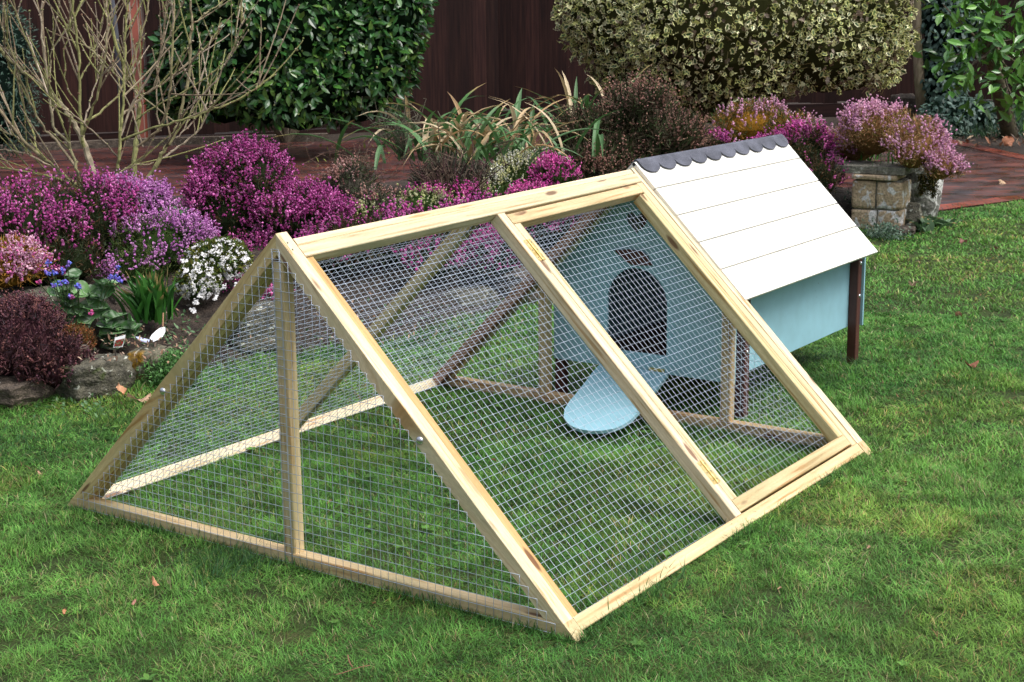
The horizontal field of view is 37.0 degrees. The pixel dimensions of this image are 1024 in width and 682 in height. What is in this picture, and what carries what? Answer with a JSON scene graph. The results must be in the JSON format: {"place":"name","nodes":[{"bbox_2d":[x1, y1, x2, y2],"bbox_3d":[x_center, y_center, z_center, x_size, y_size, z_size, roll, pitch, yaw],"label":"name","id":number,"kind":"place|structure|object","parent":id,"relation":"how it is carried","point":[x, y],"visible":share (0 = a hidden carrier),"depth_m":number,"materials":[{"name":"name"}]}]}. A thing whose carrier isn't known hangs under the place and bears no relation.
{"place":"outdoors","nodes":[
{"label":"outdoors","id":0,"kind":"place"},
{"bbox_2d":[0,172,853,367],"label":"soil bed","id":1,"kind":"object","parent":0,"point":[205,312],"visible":0.04,"depth_m":7.75,"materials":[{"name":"brown soil"}]},
{"bbox_2d":[0,373,55,409],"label":"rock","id":2,"kind":"object","parent":1,"relation":"on","point":[14,392],"visible":0.47,"depth_m":6.39,"materials":[{"name":"grey stone"}]},
{"bbox_2d":[0,286,56,301],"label":"rock","id":3,"kind":"object","parent":1,"relation":"on","point":[27,289],"visible":0.16,"depth_m":7.23,"materials":[{"name":"grey stone"}]},
{"bbox_2d":[0,230,59,291],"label":"heather","id":4,"kind":"object","parent":1,"relation":"on","point":[21,258],"visible":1,"depth_m":7.14,"materials":[{"name":"pink plant"}]},
{"bbox_2d":[0,287,97,389],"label":"heather","id":5,"kind":"object","parent":1,"relation":"on","point":[29,329],"visible":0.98,"depth_m":6.46,"materials":[{"name":"brown plant"}]},
{"bbox_2d":[0,161,148,290],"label":"heather","id":6,"kind":"object","parent":1,"relation":"on","point":[71,225],"visible":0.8,"depth_m":7.60,"materials":[{"name":"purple plant"}]},
{"bbox_2d":[55,320,97,350],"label":"heather","id":7,"kind":"object","parent":1,"relation":"on","point":[87,334],"visible":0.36,"depth_m":6.66,"materials":[{"name":"orange plant"}]},
{"bbox_2d":[71,317,101,346],"bbox_3d":[-1.923,-0.040,6.928,0.164,0.180,0.181,0,13,4],"label":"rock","id":8,"kind":"object","parent":1,"relation":"on","point":[96,328],"visible":0.2,"depth_m":6.88,"materials":[{"name":"grey stone"}]},
{"bbox_2d":[35,259,142,349],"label":"lungwort","id":9,"kind":"object","parent":1,"relation":"on","point":[68,291],"visible":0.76,"depth_m":6.81,"materials":[{"name":"green plant"}]},
{"bbox_2d":[113,335,125,355],"bbox_3d":[-1.704,0.030,6.651,0.064,0.108,0.009,-12,17,-43],"label":"plant label","id":10,"kind":"object","parent":1,"relation":"in","point":[119,341],"visible":0.83,"depth_m":6.64,"materials":[{"name":"white plastic"}]},
{"bbox_2d":[109,286,134,304],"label":"rock","id":11,"kind":"object","parent":1,"relation":"on","point":[112,298],"visible":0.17,"depth_m":7.31,"materials":[{"name":"grey stone"}]},
{"bbox_2d":[112,268,183,324],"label":"bulb clump","id":12,"kind":"object","parent":1,"relation":"on","point":[151,300],"visible":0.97,"depth_m":7.04,"materials":[{"name":"green plant"}]},
{"bbox_2d":[0,0,302,187],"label":"bare shrub","id":13,"kind":"object","parent":1,"relation":"on","point":[46,88],"visible":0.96,"depth_m":9.15,"materials":[{"name":"brown plant"}]},
{"bbox_2d":[86,169,222,283],"bbox_3d":[-1.999,-0.598,8.013,0.943,0.579,0.861,8,15,34],"label":"heather","id":14,"kind":"object","parent":1,"relation":"on","point":[165,238],"visible":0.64,"depth_m":7.87,"materials":[{"name":"purple plant"}]},
{"bbox_2d":[150,327,164,341],"bbox_3d":[-1.571,-0.031,6.798,0.042,0.047,0.115,2,13,13],"label":"plant label","id":15,"kind":"object","parent":1,"relation":"in","point":[159,333],"visible":0.91,"depth_m":6.79,"materials":[{"name":"white plastic"}]},
{"bbox_2d":[168,205,199,218],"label":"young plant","id":16,"kind":"object","parent":1,"relation":"on","point":[182,211],"visible":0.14,"depth_m":8.72,"materials":[{"name":"green plant"}]},
{"bbox_2d":[165,284,221,307],"bbox_3d":[-1.577,-0.219,7.580,0.203,0.183,0.292,4,13,21],"label":"rock","id":17,"kind":"object","parent":1,"relation":"on","point":[183,301],"visible":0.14,"depth_m":7.45,"materials":[{"name":"grey stone"}]},
{"bbox_2d":[171,236,254,313],"bbox_3d":[-1.468,-0.347,7.544,0.393,0.333,0.508,-1,13,-4],"label":"candytuft","id":18,"kind":"object","parent":1,"relation":"on","point":[209,265],"visible":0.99,"depth_m":7.45,"materials":[{"name":"white plant"}]},
{"bbox_2d":[216,300,276,352],"bbox_3d":[-1.230,-0.069,7.277,0.336,0.224,0.244,-10,16,-37],"label":"rock","id":19,"kind":"object","parent":1,"relation":"on","point":[258,337],"visible":0.35,"depth_m":7.17,"materials":[{"name":"grey stone"}]},
{"bbox_2d":[33,297,467,417],"bbox_3d":[-1.247,-0.028,7.159,2.542,0.280,1.021,-11,17,-40],"label":"ground cover","id":20,"kind":"object","parent":1,"relation":"on","point":[104,399],"visible":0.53,"depth_m":7.05,"materials":[{"name":"green plant"}]},
{"bbox_2d":[222,272,294,299],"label":"heather","id":21,"kind":"object","parent":1,"relation":"on","point":[269,290],"visible":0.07,"depth_m":7.72,"materials":[{"name":"pink plant"}]},
{"bbox_2d":[175,128,363,251],"bbox_3d":[-1.437,-0.855,9.047,1.196,0.788,0.992,-6,14,-25],"label":"heather","id":22,"kind":"object","parent":1,"relation":"on","point":[256,199],"visible":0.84,"depth_m":8.88,"materials":[{"name":"purple plant"}]},
{"bbox_2d":[77,292,526,362],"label":"bark scraps","id":23,"kind":"object","parent":1,"relation":"on","point":[155,344],"visible":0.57,"depth_m":6.76,"materials":[{"name":"brown plant"}]},
{"bbox_2d":[301,133,423,184],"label":"twiggy shrub","id":24,"kind":"object","parent":1,"relation":"on","point":[357,154],"visible":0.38,"depth_m":10.42,"materials":[{"name":"brown plant"}]},
{"bbox_2d":[316,152,410,216],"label":"heather","id":25,"kind":"object","parent":1,"relation":"on","point":[347,175],"visible":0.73,"depth_m":9.48,"materials":[{"name":"brown plant"}]},
{"bbox_2d":[360,94,440,159],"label":"twiggy shrub","id":26,"kind":"object","parent":1,"relation":"on","point":[399,135],"visible":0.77,"depth_m":10.83,"materials":[{"name":"brown plant"}]},
{"bbox_2d":[347,176,499,224],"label":"heather","id":27,"kind":"object","parent":1,"relation":"on","point":[432,195],"visible":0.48,"depth_m":9.51,"materials":[{"name":"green plant"}]},
{"bbox_2d":[294,188,581,278],"bbox_3d":[-0.309,-0.593,8.450,2.140,0.456,0.717,-10,16,-37],"label":"heather","id":28,"kind":"object","parent":1,"relation":"on","point":[405,210],"visible":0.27,"depth_m":8.23,"materials":[{"name":"purple plant"}]},
{"bbox_2d":[266,83,621,172],"bbox_3d":[-0.241,-1.519,10.794,2.244,0.546,2.148,5,13,22],"label":"strap leaved clump","id":29,"kind":"object","parent":1,"relation":"on","point":[450,133],"visible":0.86,"depth_m":10.58,"materials":[{"name":"green plant"}]},
{"bbox_2d":[401,149,496,190],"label":"twiggy shrub","id":30,"kind":"object","parent":1,"relation":"on","point":[477,166],"visible":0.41,"depth_m":10.00,"materials":[{"name":"twig"},{"name":"foliage"}]},
{"bbox_2d":[406,123,513,197],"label":"twiggy shrub","id":31,"kind":"object","parent":1,"relation":"on","point":[439,178],"visible":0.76,"depth_m":9.66,"materials":[{"name":"plant"}]},
{"bbox_2d":[445,285,499,306],"bbox_3d":[-0.246,-0.204,8.264,0.246,0.171,0.387,8,15,34],"label":"rock","id":32,"kind":"object","parent":1,"relation":"on","point":[470,297],"visible":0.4,"depth_m":8.18,"materials":[{"name":"grey stone"}]},
{"bbox_2d":[466,146,573,196],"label":"heather","id":33,"kind":"object","parent":1,"relation":"on","point":[507,175],"visible":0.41,"depth_m":10.17,"materials":[{"name":"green plant"}]},
{"bbox_2d":[504,149,583,194],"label":"heather","id":34,"kind":"object","parent":1,"relation":"on","point":[551,169],"visible":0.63,"depth_m":10.04,"materials":[{"name":"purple plant"}]},
{"bbox_2d":[490,63,690,148],"bbox_3d":[0.541,-1.857,12.062,1.475,0.650,1.485,8,15,34],"label":"strap leaved clump","id":35,"kind":"object","parent":1,"relation":"on","point":[570,100],"visible":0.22,"depth_m":12.05,"materials":[{"name":"green plant"}]},
{"bbox_2d":[543,65,722,179],"bbox_3d":[0.782,-1.562,11.219,1.602,0.891,1.047,-9,15,-32],"label":"dried shrub","id":36,"kind":"object","parent":1,"relation":"on","point":[665,127],"visible":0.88,"depth_m":11.11,"materials":[{"name":"brown plant"}]},
{"bbox_2d":[709,94,834,143],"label":"heather","id":37,"kind":"object","parent":1,"relation":"on","point":[754,119],"visible":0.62,"depth_m":11.74,"materials":[{"name":"pink plant"}]},
{"bbox_2d":[704,115,849,192],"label":"heather","id":38,"kind":"object","parent":1,"relation":"on","point":[809,149],"visible":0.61,"depth_m":11.09,"materials":[{"name":"purple plant"}]},
{"bbox_2d":[837,183,913,242],"bbox_3d":[2.603,-0.926,10.962,0.420,0.324,1.172,0,13,1],"label":"lavender cotton","id":39,"kind":"object","parent":1,"relation":"on","point":[877,232],"visible":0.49,"depth_m":10.61,"materials":[{"name":"green plant"}]},
{"bbox_2d":[826,149,969,172],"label":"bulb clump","id":40,"kind":"object","parent":1,"relation":"on","point":[876,158],"visible":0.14,"depth_m":11.44,"materials":[{"name":"green plant"}]},
{"bbox_2d":[829,94,973,180],"bbox_3d":[2.743,-1.481,11.045,0.820,0.583,1.293,-7,14,-25],"label":"heather","id":41,"kind":"object","parent":1,"relation":"on","point":[868,130],"visible":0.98,"depth_m":10.82,"materials":[{"name":"pink plant"}]},
{"bbox_2d":[0,198,1023,681],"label":"lawn","id":42,"kind":"structure","parent":0,"point":[302,631],"depth_m":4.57,"materials":[{"name":"green plant"}]},
{"bbox_2d":[55,353,136,402],"bbox_3d":[-1.815,0.154,6.605,0.279,0.181,0.360,8,15,34],"label":"rock","id":43,"kind":"object","parent":42,"relation":"on","point":[101,376],"visible":0.73,"depth_m":6.49,"materials":[{"name":"grey stone"}]},
{"bbox_2d":[116,383,126,394],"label":"fallen leaf","id":44,"kind":"object","parent":42,"relation":"on","point":[121,389],"visible":1,"depth_m":6.48,"materials":[{"name":"brown plant"}]},
{"bbox_2d":[127,393,150,402],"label":"fallen leaf","id":45,"kind":"object","parent":42,"relation":"on","point":[146,398],"visible":0.94,"depth_m":6.45,"materials":[{"name":"brown plant"}]},
{"bbox_2d":[127,344,173,383],"bbox_3d":[-1.608,0.104,6.830,0.230,0.189,0.218,1,13,6],"label":"rock","id":46,"kind":"object","parent":42,"relation":"on","point":[139,352],"visible":0.41,"depth_m":6.73,"materials":[{"name":"grey stone"}]},
{"bbox_2d":[136,337,149,342],"bbox_3d":[-1.631,-0.006,6.758,0.085,0.019,0.026,7,14,30],"label":"plant label","id":47,"kind":"object","parent":46,"relation":"on","point":[144,340],"visible":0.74,"depth_m":6.75,"materials":[{"name":"white plastic"}]},
{"bbox_2d":[152,576,158,585],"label":"fallen leaf","id":48,"kind":"object","parent":42,"relation":"on","point":[154,582],"visible":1,"depth_m":4.35,"materials":[{"name":"orange plant"}]},
{"bbox_2d":[129,341,221,392],"bbox_3d":[-1.489,0.110,6.713,0.414,0.196,0.417,8,15,34],"label":"creeping thyme","id":49,"kind":"object","parent":42,"relation":"on","point":[163,363],"visible":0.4,"depth_m":6.66,"materials":[{"name":"green plant"}]},
{"bbox_2d":[336,665,369,674],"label":"twig","id":50,"kind":"object","parent":42,"relation":"on","point":[353,669],"visible":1,"depth_m":3.80,"materials":[{"name":"brown wood"}]},
{"bbox_2d":[68,167,871,641],"bbox_3d":[-0.088,0.004,5.269,2.017,1.016,2.054,8,15,34],"label":"chicken run","id":51,"kind":"object","parent":42,"relation":"on","point":[282,261],"visible":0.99,"depth_m":4.88,"materials":[{"name":"brown wood"}]},
{"bbox_2d":[506,184,849,512],"bbox_3d":[0.583,-0.015,5.374,0.933,0.926,0.926,8,15,34],"label":"hatch door","id":52,"kind":"structure","parent":51,"relation":"in","point":[837,443],"depth_m":5.47,"materials":[{"name":"brown wood"}]},
{"bbox_2d":[491,265,537,305],"bbox_3d":[0.098,-0.315,8.580,0.276,0.214,0.460,8,15,34],"label":"rock","id":53,"kind":"object","parent":42,"relation":"on","point":[533,296],"visible":0.2,"depth_m":8.41,"materials":[{"name":"grey stone"}]},
{"bbox_2d":[554,134,877,433],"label":"hen house","id":54,"kind":"structure","parent":42,"relation":"on","point":[779,237],"depth_m":6.27,"materials":[{"name":"teal paint"}]},
{"bbox_2d":[851,173,910,230],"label":"stone pillar","id":55,"kind":"structure","parent":42,"relation":"on","point":[884,198],"depth_m":10.90,"materials":[{"name":"stone"}]},
{"bbox_2d":[834,160,917,175],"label":"stone slab","id":56,"kind":"structure","parent":55,"relation":"on","point":[867,167],"depth_m":10.93,"materials":[{"name":"grey stone"}]},
{"bbox_2d":[890,225,915,235],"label":"rock","id":57,"kind":"object","parent":42,"relation":"on","point":[907,228],"visible":0.48,"depth_m":10.74,"materials":[{"name":"grey stone"}]},
{"bbox_2d":[904,202,922,227],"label":"rock","id":58,"kind":"object","parent":42,"relation":"on","point":[914,213],"visible":0.41,"depth_m":10.96,"materials":[{"name":"grey stone"}]},
{"bbox_2d":[904,166,943,218],"bbox_3d":[3.091,-1.141,11.582,0.336,0.422,0.344,8,15,34],"label":"stone pot","id":59,"kind":"object","parent":42,"relation":"on","point":[929,206],"visible":0.23,"depth_m":11.46,"materials":[{"name":"grey stone"}]},
{"bbox_2d":[915,172,938,198],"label":"trailing moss","id":60,"kind":"object","parent":59,"relation":"hanging from","point":[928,184],"visible":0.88,"depth_m":11.06,"materials":[{"name":"green plant"}]},
{"bbox_2d":[905,215,956,232],"bbox_3d":[2.950,-0.834,10.907,0.272,0.117,0.332,-8,15,-32],"label":"foxglove rosette","id":61,"kind":"object","parent":42,"relation":"on","point":[924,224],"visible":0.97,"depth_m":10.90,"materials":[{"name":"green plant"}]},
{"bbox_2d":[924,216,963,227],"bbox_3d":[3.128,-0.880,11.177,0.341,0.087,0.274,1,13,9],"label":"foxglove rosette","id":62,"kind":"object","parent":42,"relation":"on","point":[942,221],"visible":0.61,"depth_m":11.12,"materials":[{"name":"green plant"}]},
{"bbox_2d":[965,360,978,367],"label":"fallen leaf","id":63,"kind":"object","parent":42,"relation":"on","point":[975,363],"visible":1,"depth_m":6.92,"materials":[{"name":"brown plant"}]},
{"bbox_2d":[0,127,1023,210],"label":"brick path","id":64,"kind":"structure","parent":0,"point":[980,180],"depth_m":15.70,"materials":[{"name":"red brick"}]},
{"bbox_2d":[0,1,45,161],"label":"evergreen bush","id":65,"kind":"object","parent":64,"relation":"on","point":[6,80],"visible":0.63,"depth_m":14.30,"materials":[{"name":"green plant"}]},
{"bbox_2d":[0,133,327,152],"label":"kerb","id":66,"kind":"structure","parent":64,"relation":"on","point":[129,142],"depth_m":18.23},
{"bbox_2d":[185,143,390,162],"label":"leaf litter","id":67,"kind":"object","parent":64,"relation":"on","point":[364,146],"visible":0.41,"depth_m":17.02,"materials":[{"name":"brown plant"}]},
{"bbox_2d":[835,132,1023,158],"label":"path edging","id":68,"kind":"object","parent":64,"relation":"on","point":[998,151],"visible":0.43,"depth_m":16.66,"materials":[{"name":"red brick"}]},
{"bbox_2d":[939,194,1023,209],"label":"path edging","id":69,"kind":"object","parent":64,"relation":"on","point":[980,201],"visible":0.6,"depth_m":12.43,"materials":[{"name":"red brick"}]},
{"bbox_2d":[30,99,1023,154],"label":"soil border","id":70,"kind":"object","parent":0,"point":[1015,147],"visible":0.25,"depth_m":19.11,"materials":[{"name":"brown soil"}]},
{"bbox_2d":[0,0,134,143],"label":"fence","id":71,"kind":"object","parent":70,"relation":"on","point":[106,120],"visible":0.34,"depth_m":17.89,"materials":[{"name":"brown wood"}]},
{"bbox_2d":[109,0,123,146],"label":"pipe","id":72,"kind":"object","parent":70,"relation":"on","point":[116,35],"visible":0.46,"depth_m":16.75,"materials":[{"name":"brown"}]},
{"bbox_2d":[128,0,152,137],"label":"brick pier","id":73,"kind":"structure","parent":70,"relation":"on","point":[145,123],"depth_m":18.28,"materials":[{"name":"brown brick"}]},
{"bbox_2d":[141,0,439,142],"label":"camellia hedge","id":74,"kind":"object","parent":70,"relation":"on","point":[345,59],"visible":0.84,"depth_m":15.77,"materials":[{"name":"green plant"}]},
{"bbox_2d":[143,0,498,136],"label":"fence","id":75,"kind":"object","parent":70,"relation":"on","point":[460,59],"visible":0.21,"depth_m":20.16,"materials":[{"name":"brown wood"}]},
{"bbox_2d":[498,0,924,124],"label":"fence","id":76,"kind":"object","parent":70,"relation":"on","point":[532,55],"visible":0.16,"depth_m":20.66,"materials":[{"name":"brown wood"}]},
{"bbox_2d":[550,0,920,125],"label":"variegated holly hedge","id":77,"kind":"object","parent":70,"relation":"on","point":[710,55],"visible":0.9,"depth_m":15.10,"materials":[{"name":"green plant"}]},
{"bbox_2d":[890,93,915,121],"bbox_3d":[5.214,-3.057,20.332,0.318,0.460,0.445,0,13,1],"label":"rock","id":78,"kind":"object","parent":70,"relation":"on","point":[909,99],"visible":0.42,"depth_m":20.13,"materials":[{"name":"grey stone"}]},
{"bbox_2d":[912,0,926,113],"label":"fence post","id":79,"kind":"object","parent":70,"relation":"on","point":[920,99],"visible":0.56,"depth_m":19.66,"materials":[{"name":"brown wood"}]},
{"bbox_2d":[908,0,998,135],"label":"ivy","id":80,"kind":"object","parent":70,"relation":"on","point":[947,109],"visible":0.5,"depth_m":19.48,"materials":[{"name":"green plant"}]},
{"bbox_2d":[909,0,1023,138],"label":"laurel tree","id":81,"kind":"object","parent":70,"relation":"on","point":[989,36],"visible":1,"depth_m":16.50,"materials":[{"name":"green plant"}]},
{"bbox_2d":[933,96,1023,138],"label":"undergrowth","id":82,"kind":"object","parent":70,"relation":"on","point":[976,130],"visible":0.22,"depth_m":18.22,"materials":[{"name":"green plant"}]},
{"bbox_2d":[956,129,1023,145],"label":"leaf litter","id":83,"kind":"object","parent":70,"relation":"on","point":[988,141],"visible":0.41,"depth_m":17.46,"materials":[{"name":"brown plant"}]},
{"bbox_2d":[963,0,1023,111],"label":"fence","id":84,"kind":"object","parent":70,"relation":"on","point":[977,85],"visible":0.09,"depth_m":21.70,"materials":[{"name":"brown wood"}]},
{"bbox_2d":[1002,136,1013,145],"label":"fallen leaf","id":85,"kind":"object","parent":70,"relation":"on","point":[1007,141],"visible":1,"depth_m":17.13,"materials":[{"name":"orange plant"}]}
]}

